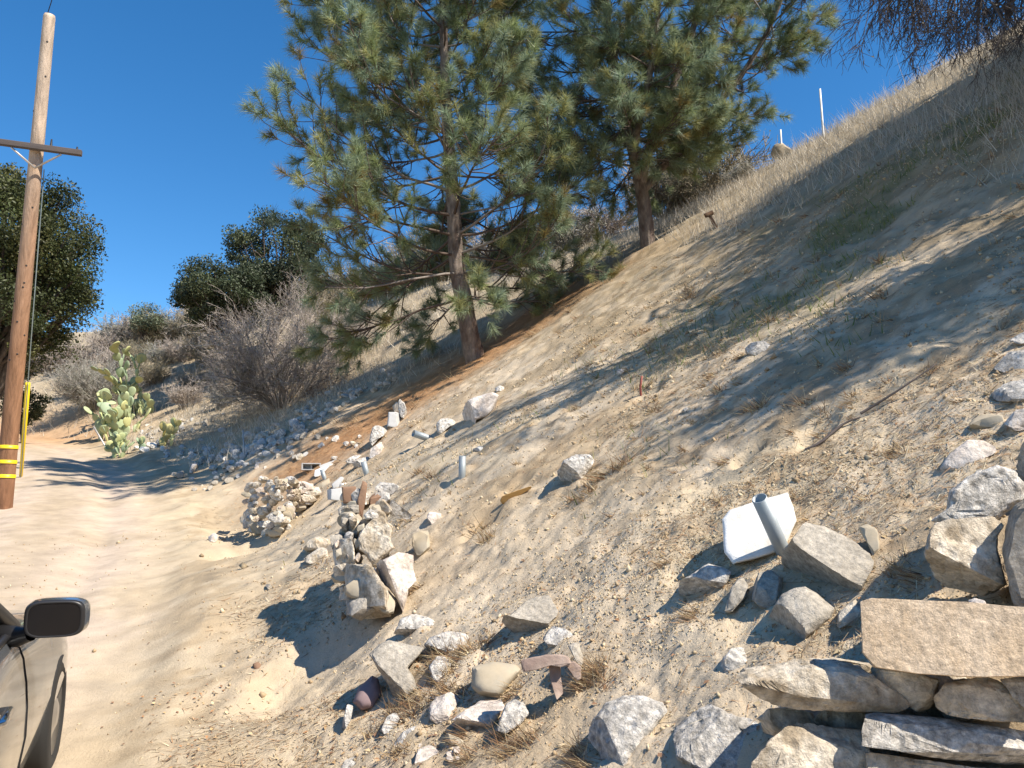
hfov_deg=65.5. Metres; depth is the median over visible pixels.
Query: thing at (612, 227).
brush bush
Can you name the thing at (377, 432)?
rock
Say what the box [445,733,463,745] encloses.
rock
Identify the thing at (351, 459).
rock
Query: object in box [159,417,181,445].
prickly pear
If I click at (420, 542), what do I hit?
rock
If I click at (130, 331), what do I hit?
brush bush
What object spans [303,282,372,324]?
brush bush
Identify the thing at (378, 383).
rubble stone
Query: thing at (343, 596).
rock
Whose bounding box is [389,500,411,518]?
rock
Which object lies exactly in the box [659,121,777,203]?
brush bush
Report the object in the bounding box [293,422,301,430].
rubble stone
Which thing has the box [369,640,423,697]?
rock
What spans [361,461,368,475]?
pipe
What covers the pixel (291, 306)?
brush bush
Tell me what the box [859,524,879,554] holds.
rock
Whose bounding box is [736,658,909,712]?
rock
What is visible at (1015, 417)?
rock
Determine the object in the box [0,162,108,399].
oak tree
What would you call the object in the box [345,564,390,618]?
rock
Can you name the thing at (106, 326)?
brush bush
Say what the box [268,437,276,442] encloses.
rubble stone
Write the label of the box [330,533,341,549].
rock
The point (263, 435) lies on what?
rubble stone
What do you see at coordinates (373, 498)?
rock
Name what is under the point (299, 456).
rubble stone
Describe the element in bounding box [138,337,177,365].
brush bush
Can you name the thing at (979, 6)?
bare tree
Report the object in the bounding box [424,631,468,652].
rock
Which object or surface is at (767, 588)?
rock
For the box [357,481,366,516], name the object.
brick
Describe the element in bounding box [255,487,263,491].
wall stone
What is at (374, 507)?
rock
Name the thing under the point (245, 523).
wall stone
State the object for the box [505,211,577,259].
brush bush
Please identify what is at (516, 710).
rock
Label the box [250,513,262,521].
wall stone
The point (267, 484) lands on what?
wall stone
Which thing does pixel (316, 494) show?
wall stone
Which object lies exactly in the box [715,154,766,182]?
brush bush
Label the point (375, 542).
rock
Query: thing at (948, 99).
dry grass
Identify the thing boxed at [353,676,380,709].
cobble
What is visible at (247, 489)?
wall stone
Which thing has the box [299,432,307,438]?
rubble stone
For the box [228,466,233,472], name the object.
rubble stone
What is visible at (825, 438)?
dead stick
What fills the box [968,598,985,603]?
rock
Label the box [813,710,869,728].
rock
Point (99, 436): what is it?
metal stake
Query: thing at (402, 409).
rock
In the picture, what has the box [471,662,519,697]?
cobble
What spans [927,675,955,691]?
rock
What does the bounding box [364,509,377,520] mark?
rock
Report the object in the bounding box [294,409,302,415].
rubble stone
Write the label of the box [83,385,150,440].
prickly pear
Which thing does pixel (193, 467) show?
rock
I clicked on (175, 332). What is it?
brush bush
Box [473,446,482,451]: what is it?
rock
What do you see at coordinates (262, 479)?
wall stone
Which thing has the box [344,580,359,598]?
rock
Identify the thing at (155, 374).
brush bush
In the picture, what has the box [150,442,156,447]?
rock
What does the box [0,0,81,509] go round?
utility pole
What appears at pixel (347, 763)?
rock
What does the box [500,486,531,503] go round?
wood piece
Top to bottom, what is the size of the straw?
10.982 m
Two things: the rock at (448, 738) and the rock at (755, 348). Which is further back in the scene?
the rock at (755, 348)
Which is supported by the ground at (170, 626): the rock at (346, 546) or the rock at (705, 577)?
the rock at (705, 577)
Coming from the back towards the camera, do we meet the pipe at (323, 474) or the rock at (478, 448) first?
the pipe at (323, 474)
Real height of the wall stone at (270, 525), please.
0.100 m
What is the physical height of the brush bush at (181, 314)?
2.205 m
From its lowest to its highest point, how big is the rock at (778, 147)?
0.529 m
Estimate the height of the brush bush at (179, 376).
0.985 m
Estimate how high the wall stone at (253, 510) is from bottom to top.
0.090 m
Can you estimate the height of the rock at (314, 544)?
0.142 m
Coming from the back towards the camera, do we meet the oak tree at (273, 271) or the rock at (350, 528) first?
the oak tree at (273, 271)
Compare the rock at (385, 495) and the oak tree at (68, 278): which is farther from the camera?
the oak tree at (68, 278)
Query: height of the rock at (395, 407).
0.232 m
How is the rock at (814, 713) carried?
on the ground at (170, 626)
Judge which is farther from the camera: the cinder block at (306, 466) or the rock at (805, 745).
the cinder block at (306, 466)
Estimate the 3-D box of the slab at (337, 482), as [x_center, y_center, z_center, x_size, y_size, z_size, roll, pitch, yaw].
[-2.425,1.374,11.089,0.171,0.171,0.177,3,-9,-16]
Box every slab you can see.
[320,459,336,467]
[327,488,341,500]
[332,477,343,488]
[376,552,415,611]
[722,492,796,563]
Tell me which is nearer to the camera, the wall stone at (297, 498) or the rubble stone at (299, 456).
the wall stone at (297, 498)
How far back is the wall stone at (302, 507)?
10.75 m
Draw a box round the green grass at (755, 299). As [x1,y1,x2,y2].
[205,67,1023,669]
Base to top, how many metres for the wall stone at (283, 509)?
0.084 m
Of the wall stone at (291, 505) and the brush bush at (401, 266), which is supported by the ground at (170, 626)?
the brush bush at (401, 266)
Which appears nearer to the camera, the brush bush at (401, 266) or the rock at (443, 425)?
the rock at (443, 425)
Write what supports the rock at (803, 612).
on the ground at (170, 626)
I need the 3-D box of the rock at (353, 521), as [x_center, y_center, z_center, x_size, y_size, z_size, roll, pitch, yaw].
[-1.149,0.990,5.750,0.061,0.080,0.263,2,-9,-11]
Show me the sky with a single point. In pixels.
(149, 92)
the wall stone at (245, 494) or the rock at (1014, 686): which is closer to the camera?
the rock at (1014, 686)
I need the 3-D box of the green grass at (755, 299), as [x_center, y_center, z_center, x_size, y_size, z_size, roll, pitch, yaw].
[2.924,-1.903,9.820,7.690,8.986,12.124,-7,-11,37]
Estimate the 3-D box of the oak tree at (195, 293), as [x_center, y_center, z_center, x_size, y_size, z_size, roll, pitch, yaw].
[-10.503,-2.074,28.734,3.995,5.254,4.114,0,-9,0]
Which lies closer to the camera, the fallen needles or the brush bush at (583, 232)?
the fallen needles
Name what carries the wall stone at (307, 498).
on the wall stone
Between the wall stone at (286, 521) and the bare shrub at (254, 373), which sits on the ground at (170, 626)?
the bare shrub at (254, 373)
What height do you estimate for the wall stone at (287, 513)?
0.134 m
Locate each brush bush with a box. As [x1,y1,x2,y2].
[25,360,41,375]
[27,333,77,370]
[44,334,108,371]
[60,357,99,386]
[80,324,129,355]
[87,308,133,342]
[96,345,131,369]
[111,310,149,342]
[116,335,158,365]
[119,305,191,345]
[129,355,176,384]
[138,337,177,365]
[155,304,196,340]
[156,331,200,361]
[160,379,211,407]
[168,305,243,338]
[170,302,197,332]
[172,366,213,388]
[174,326,220,366]
[207,378,236,407]
[285,300,305,314]
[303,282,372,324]
[318,258,371,296]
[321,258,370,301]
[358,261,396,299]
[361,266,392,299]
[370,240,414,287]
[376,218,479,283]
[378,244,422,287]
[389,242,449,287]
[398,305,435,333]
[447,238,503,271]
[465,209,537,266]
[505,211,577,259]
[527,203,611,253]
[571,196,637,238]
[612,136,690,217]
[613,153,707,217]
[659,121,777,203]
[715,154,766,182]
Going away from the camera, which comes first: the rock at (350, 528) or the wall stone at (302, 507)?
the rock at (350, 528)
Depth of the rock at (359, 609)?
5.00 m
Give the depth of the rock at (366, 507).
6.01 m
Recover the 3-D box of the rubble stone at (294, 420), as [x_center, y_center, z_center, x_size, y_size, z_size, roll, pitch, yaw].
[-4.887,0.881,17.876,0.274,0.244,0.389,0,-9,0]
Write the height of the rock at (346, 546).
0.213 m
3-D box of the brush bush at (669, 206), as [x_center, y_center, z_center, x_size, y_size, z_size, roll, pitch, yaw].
[4.510,-6.290,24.879,3.054,2.524,3.318,-8,-12,40]
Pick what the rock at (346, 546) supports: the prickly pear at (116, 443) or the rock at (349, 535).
the rock at (349, 535)
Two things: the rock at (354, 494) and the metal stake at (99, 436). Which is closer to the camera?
the rock at (354, 494)
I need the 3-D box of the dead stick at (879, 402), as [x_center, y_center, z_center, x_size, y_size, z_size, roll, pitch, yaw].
[2.087,0.027,4.298,0.413,0.271,0.025,-1,-9,8]
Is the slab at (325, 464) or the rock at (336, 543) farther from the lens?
the slab at (325, 464)
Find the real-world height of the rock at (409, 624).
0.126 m
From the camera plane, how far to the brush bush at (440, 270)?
33.65 m
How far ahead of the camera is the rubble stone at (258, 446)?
16.79 m
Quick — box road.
[0,437,164,767]
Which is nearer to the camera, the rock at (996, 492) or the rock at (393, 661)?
the rock at (996, 492)
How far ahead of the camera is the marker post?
20.19 m
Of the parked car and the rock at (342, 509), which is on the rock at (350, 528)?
the rock at (342, 509)
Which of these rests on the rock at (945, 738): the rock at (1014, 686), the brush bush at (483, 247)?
the rock at (1014, 686)
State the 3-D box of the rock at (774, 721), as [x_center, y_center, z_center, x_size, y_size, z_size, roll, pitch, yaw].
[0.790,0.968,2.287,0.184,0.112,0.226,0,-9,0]
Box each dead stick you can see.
[805,416,860,449]
[860,364,936,414]
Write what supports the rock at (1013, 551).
on the ground at (170, 626)
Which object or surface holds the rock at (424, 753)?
on the ground at (170, 626)
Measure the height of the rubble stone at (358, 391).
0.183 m
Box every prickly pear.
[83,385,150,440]
[90,341,154,419]
[104,432,145,457]
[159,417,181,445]
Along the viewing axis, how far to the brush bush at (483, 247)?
30.54 m
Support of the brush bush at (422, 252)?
on the ground at (170, 626)
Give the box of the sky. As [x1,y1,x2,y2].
[0,0,1023,331]
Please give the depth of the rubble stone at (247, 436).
18.88 m
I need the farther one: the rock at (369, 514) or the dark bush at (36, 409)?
the dark bush at (36, 409)
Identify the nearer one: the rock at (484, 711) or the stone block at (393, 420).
the rock at (484, 711)
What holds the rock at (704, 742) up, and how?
on the ground at (170, 626)
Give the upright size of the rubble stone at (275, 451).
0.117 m
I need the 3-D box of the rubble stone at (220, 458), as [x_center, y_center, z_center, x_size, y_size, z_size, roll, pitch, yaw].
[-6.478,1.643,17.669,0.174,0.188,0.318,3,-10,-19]
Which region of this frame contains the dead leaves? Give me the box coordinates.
[101,167,1023,767]
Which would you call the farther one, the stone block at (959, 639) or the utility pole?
the utility pole
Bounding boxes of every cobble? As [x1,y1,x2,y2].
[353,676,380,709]
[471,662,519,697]
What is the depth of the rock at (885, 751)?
2.13 m
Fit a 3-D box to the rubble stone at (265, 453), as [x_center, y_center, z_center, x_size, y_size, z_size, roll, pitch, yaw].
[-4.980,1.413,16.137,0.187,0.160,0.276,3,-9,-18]
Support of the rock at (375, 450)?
on the ground at (170, 626)
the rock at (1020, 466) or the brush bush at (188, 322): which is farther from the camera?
the brush bush at (188, 322)
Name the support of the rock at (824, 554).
on the ground at (170, 626)
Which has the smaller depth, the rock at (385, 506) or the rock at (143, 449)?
the rock at (385, 506)
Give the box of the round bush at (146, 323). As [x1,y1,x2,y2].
[125,302,171,347]
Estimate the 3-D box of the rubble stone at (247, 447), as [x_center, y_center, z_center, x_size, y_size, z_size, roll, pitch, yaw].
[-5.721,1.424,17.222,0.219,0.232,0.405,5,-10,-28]
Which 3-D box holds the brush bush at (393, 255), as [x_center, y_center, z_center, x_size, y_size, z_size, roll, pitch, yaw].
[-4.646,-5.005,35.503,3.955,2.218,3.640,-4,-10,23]
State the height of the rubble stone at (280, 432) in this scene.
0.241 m
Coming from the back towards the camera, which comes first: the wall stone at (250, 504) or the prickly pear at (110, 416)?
the prickly pear at (110, 416)
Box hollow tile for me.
[521,654,580,699]
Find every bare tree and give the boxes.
[782,0,1023,101]
[956,0,1023,88]
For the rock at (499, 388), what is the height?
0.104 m
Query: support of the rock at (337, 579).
on the rock at (341, 589)
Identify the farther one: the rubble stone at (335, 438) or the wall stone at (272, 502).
the rubble stone at (335, 438)
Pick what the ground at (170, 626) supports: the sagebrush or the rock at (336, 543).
the sagebrush
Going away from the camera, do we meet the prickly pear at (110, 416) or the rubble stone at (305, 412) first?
the rubble stone at (305, 412)
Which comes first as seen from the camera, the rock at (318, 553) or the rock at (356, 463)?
the rock at (318, 553)
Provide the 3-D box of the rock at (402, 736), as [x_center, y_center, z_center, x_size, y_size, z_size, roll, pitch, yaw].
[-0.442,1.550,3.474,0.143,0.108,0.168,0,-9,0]
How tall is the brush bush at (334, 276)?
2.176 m
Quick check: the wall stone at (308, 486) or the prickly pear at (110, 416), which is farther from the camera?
the prickly pear at (110, 416)
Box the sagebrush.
[31,343,151,410]
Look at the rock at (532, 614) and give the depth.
3.96 m
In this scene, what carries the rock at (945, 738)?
on the rock at (875, 760)
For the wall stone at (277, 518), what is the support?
on the wall stone at (278, 529)
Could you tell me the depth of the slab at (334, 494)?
9.87 m
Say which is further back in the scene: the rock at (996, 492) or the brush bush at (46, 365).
the brush bush at (46, 365)
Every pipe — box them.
[320,469,326,479]
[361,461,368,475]
[412,430,431,440]
[458,456,465,478]
[752,493,787,555]
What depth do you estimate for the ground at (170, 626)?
5.75 m
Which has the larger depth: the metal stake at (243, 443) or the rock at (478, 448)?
the metal stake at (243, 443)
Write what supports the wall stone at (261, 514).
on the wall stone at (262, 523)
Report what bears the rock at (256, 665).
on the ground at (170, 626)
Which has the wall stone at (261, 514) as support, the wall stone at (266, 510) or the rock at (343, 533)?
the wall stone at (266, 510)
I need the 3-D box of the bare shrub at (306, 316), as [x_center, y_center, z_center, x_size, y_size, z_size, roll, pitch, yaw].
[-5.726,-1.744,25.907,5.167,3.345,4.786,0,-9,0]
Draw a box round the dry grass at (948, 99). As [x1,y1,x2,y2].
[0,15,1023,472]
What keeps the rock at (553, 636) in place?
on the ground at (170, 626)
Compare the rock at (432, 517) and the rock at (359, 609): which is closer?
the rock at (359, 609)
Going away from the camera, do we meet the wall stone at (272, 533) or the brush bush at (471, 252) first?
the wall stone at (272, 533)
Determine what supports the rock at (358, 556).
on the rock
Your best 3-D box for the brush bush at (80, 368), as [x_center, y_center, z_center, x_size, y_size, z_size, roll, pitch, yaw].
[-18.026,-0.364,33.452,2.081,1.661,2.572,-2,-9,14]
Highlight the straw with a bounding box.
[124,76,1023,767]
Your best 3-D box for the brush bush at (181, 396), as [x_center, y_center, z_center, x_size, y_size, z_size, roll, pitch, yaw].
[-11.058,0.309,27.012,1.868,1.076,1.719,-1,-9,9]
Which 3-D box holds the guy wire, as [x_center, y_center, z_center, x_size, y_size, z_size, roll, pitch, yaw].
[-9.029,-0.723,14.946,0.090,4.925,5.396,5,-10,-30]
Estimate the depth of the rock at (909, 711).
2.18 m
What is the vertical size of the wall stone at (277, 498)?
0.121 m
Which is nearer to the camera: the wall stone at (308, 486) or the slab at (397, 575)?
the slab at (397, 575)
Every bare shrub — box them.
[170,256,386,426]
[244,277,402,369]
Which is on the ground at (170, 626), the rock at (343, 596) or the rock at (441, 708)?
the rock at (441, 708)
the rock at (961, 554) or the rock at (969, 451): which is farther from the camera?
the rock at (969, 451)
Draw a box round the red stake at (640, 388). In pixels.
[639,376,642,395]
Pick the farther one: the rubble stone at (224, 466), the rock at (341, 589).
the rubble stone at (224, 466)
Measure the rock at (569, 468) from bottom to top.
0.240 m
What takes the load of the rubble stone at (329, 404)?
on the ground at (170, 626)
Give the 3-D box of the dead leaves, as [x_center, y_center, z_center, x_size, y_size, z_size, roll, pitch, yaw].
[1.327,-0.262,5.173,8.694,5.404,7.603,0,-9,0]
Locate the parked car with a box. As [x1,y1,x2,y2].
[0,596,90,767]
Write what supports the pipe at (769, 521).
on the ground at (170, 626)
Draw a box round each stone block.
[316,478,329,487]
[387,412,400,427]
[860,598,1023,677]
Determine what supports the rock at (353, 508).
on the rock
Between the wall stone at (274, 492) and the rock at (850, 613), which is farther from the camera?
the wall stone at (274, 492)
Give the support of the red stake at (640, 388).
on the ground at (170, 626)
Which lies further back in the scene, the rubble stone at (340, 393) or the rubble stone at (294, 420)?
the rubble stone at (340, 393)
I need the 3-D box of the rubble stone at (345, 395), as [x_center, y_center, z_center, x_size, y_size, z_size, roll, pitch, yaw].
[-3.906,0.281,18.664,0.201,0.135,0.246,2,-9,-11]
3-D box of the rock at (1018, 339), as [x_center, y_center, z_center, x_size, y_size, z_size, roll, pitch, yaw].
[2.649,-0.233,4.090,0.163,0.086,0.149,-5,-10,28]
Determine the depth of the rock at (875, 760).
1.98 m
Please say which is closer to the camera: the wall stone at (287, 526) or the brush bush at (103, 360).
the wall stone at (287, 526)
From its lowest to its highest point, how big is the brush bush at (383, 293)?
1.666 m
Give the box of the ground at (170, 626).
[0,24,1023,767]
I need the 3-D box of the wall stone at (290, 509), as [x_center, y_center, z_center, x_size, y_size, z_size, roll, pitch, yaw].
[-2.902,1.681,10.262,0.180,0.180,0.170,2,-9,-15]
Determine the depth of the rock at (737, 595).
3.18 m
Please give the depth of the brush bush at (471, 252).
31.38 m
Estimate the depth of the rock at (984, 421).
3.51 m
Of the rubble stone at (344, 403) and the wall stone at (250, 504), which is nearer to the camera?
the wall stone at (250, 504)
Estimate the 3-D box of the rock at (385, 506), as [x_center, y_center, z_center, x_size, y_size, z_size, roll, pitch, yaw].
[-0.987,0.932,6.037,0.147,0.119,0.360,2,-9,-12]
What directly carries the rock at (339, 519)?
on the rock at (343, 533)
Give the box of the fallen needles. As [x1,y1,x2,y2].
[222,232,689,524]
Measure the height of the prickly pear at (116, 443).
0.745 m
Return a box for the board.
[314,463,331,476]
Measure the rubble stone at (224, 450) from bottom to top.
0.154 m
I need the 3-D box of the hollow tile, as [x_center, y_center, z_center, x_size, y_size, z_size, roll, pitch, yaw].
[0.160,1.192,3.246,0.252,0.184,0.110,0,-9,0]
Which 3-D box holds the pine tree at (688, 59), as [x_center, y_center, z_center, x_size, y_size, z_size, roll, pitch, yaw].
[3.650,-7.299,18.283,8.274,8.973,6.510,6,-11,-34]
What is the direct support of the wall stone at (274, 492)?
on the wall stone at (277, 498)
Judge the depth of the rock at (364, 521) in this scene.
5.82 m
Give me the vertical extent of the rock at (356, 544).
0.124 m
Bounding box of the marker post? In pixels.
[819,89,824,136]
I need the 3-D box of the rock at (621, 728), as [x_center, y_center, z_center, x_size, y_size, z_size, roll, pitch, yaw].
[0.409,1.221,2.770,0.329,0.255,0.243,8,-12,-41]
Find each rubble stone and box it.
[176,471,183,477]
[216,454,222,461]
[221,448,228,454]
[221,462,229,468]
[224,477,233,482]
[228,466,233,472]
[242,431,251,439]
[242,445,250,452]
[254,443,263,449]
[256,438,265,444]
[259,432,267,438]
[262,450,270,456]
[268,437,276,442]
[272,449,280,453]
[275,429,285,437]
[276,438,284,444]
[288,418,299,426]
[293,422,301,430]
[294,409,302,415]
[296,453,303,460]
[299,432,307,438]
[302,409,311,416]
[326,402,335,407]
[331,435,338,441]
[337,391,344,397]
[341,393,348,397]
[341,400,349,405]
[356,388,362,393]
[370,386,377,392]
[375,381,382,386]
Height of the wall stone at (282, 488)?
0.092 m
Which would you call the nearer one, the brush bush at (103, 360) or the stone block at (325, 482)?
the stone block at (325, 482)
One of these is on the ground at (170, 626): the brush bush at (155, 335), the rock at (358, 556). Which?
the brush bush at (155, 335)
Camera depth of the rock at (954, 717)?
2.14 m
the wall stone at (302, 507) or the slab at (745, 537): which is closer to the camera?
the slab at (745, 537)
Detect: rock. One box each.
[139,446,149,451]
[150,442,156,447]
[189,463,196,473]
[208,533,218,541]
[253,662,260,668]
[303,537,327,550]
[304,547,327,563]
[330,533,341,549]
[331,573,344,582]
[332,538,355,564]
[333,563,345,583]
[334,539,338,547]
[335,548,341,559]
[337,511,356,525]
[338,505,349,514]
[339,529,346,536]
[339,586,344,593]
[339,592,346,599]
[341,512,359,538]
[341,517,347,530]
[341,756,355,767]
[342,704,352,728]
[344,531,353,538]
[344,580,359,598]
[345,455,360,463]
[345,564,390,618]
[346,501,356,504]
[346,598,374,620]
[348,504,358,512]
[349,516,356,526]
[351,488,368,504]
[352,457,368,467]
[353,538,364,554]
[354,552,361,561]
[357,517,393,567]
[357,524,364,536]
[360,519,369,523]
[364,500,369,509]
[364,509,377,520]
[369,426,386,445]
[369,442,383,457]
[369,493,380,504]
[369,504,389,517]
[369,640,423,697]
[374,509,387,520]
[375,482,399,495]
[375,491,389,503]
[375,499,391,513]
[379,590,395,613]
[381,713,399,733]
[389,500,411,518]
[392,402,398,411]
[394,614,434,635]
[394,726,415,744]
[398,399,406,417]
[412,530,429,556]
[414,745,438,763]
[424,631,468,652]
[427,512,440,524]
[429,656,450,682]
[429,692,459,722]
[436,418,454,433]
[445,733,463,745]
[453,700,503,728]
[462,392,498,422]
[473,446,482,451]
[495,386,503,390]
[496,699,528,732]
[502,595,557,633]
[543,626,572,647]
[557,454,594,480]
[569,643,583,665]
[588,695,666,765]
[673,703,757,767]
[678,564,730,595]
[720,647,746,672]
[724,577,747,612]
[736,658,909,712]
[745,341,769,355]
[751,723,870,767]
[752,570,782,608]
[757,707,814,735]
[769,587,833,638]
[771,143,791,159]
[781,522,873,589]
[801,710,819,716]
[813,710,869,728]
[818,657,872,673]
[837,599,860,627]
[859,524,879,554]
[862,712,1023,764]
[865,752,985,767]
[869,747,900,756]
[871,667,939,712]
[872,708,930,753]
[924,516,1006,595]
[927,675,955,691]
[931,465,1023,522]
[933,677,1023,722]
[938,677,975,721]
[940,440,995,471]
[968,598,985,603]
[969,414,1003,428]
[991,379,1023,401]
[994,349,1023,371]
[1000,677,1023,706]
[1002,500,1023,606]
[1004,408,1023,430]
[1010,332,1023,344]
[1016,442,1023,480]
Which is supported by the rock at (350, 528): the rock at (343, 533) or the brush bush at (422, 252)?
the rock at (343, 533)
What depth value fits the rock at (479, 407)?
9.85 m
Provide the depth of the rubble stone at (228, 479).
15.23 m
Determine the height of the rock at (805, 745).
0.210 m
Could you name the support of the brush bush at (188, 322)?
on the ground at (170, 626)
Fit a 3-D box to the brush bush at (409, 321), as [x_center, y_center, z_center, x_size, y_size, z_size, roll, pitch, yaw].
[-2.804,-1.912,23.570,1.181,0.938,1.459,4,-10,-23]
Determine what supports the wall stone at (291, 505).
on the wall stone
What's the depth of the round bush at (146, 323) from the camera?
37.61 m
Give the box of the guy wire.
[19,170,44,477]
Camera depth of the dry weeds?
4.01 m
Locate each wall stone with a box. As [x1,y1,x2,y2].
[241,491,250,497]
[243,508,250,517]
[243,519,248,528]
[244,486,254,492]
[247,502,254,507]
[249,489,257,494]
[249,507,256,513]
[249,521,264,534]
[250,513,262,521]
[251,494,259,499]
[252,482,261,488]
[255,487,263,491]
[257,492,266,496]
[257,505,272,518]
[257,520,270,526]
[258,476,268,482]
[261,495,270,503]
[262,506,271,513]
[265,482,273,487]
[266,522,274,528]
[268,513,284,522]
[268,529,281,536]
[269,488,280,496]
[269,494,280,500]
[269,498,278,505]
[273,526,283,532]
[274,479,283,484]
[274,516,290,527]
[276,505,285,511]
[279,486,286,492]
[282,511,292,519]
[283,503,295,511]
[283,524,291,529]
[286,507,293,516]
[289,495,299,501]
[295,504,305,511]
[301,494,316,502]
[305,483,313,489]
[308,490,319,498]
[312,487,321,493]
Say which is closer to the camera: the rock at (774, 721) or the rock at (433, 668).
the rock at (774, 721)
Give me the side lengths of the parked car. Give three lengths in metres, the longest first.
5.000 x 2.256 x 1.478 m
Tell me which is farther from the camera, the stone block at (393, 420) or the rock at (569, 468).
the stone block at (393, 420)
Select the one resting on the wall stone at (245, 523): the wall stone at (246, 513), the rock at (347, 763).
the wall stone at (246, 513)
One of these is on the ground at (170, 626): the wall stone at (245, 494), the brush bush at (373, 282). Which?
the brush bush at (373, 282)
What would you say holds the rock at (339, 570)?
on the rock at (337, 579)
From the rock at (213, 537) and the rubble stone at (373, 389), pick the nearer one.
the rock at (213, 537)
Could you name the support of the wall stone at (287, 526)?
on the ground at (170, 626)
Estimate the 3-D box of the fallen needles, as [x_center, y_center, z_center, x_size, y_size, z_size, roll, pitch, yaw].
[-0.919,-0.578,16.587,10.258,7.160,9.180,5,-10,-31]
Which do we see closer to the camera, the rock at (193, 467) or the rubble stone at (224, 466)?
the rubble stone at (224, 466)
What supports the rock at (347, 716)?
on the ground at (170, 626)
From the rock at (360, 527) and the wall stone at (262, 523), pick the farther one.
the wall stone at (262, 523)
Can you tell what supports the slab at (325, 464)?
on the ground at (170, 626)
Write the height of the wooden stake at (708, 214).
0.432 m
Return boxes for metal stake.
[93,426,104,444]
[242,430,244,458]
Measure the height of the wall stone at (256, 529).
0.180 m
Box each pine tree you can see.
[235,0,632,378]
[487,0,843,248]
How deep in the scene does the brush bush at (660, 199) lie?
23.88 m
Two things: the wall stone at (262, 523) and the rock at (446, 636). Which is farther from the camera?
the wall stone at (262, 523)
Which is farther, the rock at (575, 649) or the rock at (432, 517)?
the rock at (432, 517)
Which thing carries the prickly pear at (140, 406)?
on the ground at (170, 626)
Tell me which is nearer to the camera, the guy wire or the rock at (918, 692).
the rock at (918, 692)
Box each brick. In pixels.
[342,486,355,502]
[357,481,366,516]
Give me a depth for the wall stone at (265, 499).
10.18 m
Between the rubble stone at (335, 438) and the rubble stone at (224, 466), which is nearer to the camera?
the rubble stone at (335, 438)
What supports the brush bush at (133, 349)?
on the ground at (170, 626)
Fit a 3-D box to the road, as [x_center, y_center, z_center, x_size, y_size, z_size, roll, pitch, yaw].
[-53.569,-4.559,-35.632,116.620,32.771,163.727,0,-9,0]
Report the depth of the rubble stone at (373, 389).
17.98 m
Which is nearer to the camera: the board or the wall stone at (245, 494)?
the wall stone at (245, 494)
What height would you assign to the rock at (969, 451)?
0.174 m
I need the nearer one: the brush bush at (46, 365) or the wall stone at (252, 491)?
the wall stone at (252, 491)
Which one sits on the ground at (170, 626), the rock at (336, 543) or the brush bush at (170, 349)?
the brush bush at (170, 349)
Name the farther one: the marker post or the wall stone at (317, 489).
the marker post
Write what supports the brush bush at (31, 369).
on the ground at (170, 626)
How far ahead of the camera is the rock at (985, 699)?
2.00 m
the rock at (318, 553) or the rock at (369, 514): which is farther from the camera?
the rock at (318, 553)
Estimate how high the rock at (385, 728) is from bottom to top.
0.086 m
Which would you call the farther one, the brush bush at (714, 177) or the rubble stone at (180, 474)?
the brush bush at (714, 177)
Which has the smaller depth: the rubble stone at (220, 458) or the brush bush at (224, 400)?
the rubble stone at (220, 458)
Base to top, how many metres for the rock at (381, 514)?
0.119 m
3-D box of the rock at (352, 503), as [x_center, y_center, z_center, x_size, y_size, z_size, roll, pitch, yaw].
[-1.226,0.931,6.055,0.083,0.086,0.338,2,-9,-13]
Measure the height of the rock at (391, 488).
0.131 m
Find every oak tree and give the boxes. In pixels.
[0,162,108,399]
[166,253,281,389]
[220,205,331,357]
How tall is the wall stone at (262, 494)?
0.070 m
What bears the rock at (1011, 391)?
on the ground at (170, 626)
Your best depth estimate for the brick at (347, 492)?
5.96 m
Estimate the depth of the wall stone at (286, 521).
9.90 m
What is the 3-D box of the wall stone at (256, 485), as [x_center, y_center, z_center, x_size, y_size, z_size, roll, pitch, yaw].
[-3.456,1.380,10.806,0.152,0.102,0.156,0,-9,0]
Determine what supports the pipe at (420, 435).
on the ground at (170, 626)
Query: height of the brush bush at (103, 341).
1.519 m
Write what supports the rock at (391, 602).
on the ground at (170, 626)
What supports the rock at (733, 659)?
on the ground at (170, 626)
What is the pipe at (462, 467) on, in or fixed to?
on the ground at (170, 626)
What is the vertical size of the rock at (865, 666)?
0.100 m
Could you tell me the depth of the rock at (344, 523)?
5.70 m
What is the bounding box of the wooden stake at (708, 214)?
[704,211,717,228]
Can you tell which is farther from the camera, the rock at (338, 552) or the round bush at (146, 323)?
the round bush at (146, 323)
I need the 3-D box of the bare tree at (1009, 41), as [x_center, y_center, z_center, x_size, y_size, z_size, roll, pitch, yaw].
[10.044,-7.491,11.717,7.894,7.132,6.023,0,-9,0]
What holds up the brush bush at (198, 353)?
on the ground at (170, 626)
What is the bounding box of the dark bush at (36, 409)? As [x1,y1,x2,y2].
[0,387,53,442]
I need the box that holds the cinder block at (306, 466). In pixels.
[301,463,320,470]
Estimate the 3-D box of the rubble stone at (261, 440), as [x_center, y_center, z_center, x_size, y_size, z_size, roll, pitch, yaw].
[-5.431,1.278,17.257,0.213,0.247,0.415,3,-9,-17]
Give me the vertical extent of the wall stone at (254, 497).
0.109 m
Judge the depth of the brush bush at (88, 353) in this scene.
37.30 m
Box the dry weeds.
[229,66,1023,767]
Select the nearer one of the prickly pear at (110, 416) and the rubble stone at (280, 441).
the rubble stone at (280, 441)
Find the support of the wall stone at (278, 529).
on the wall stone at (272, 533)
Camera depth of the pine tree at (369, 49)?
15.80 m
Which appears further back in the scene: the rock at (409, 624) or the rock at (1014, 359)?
the rock at (409, 624)

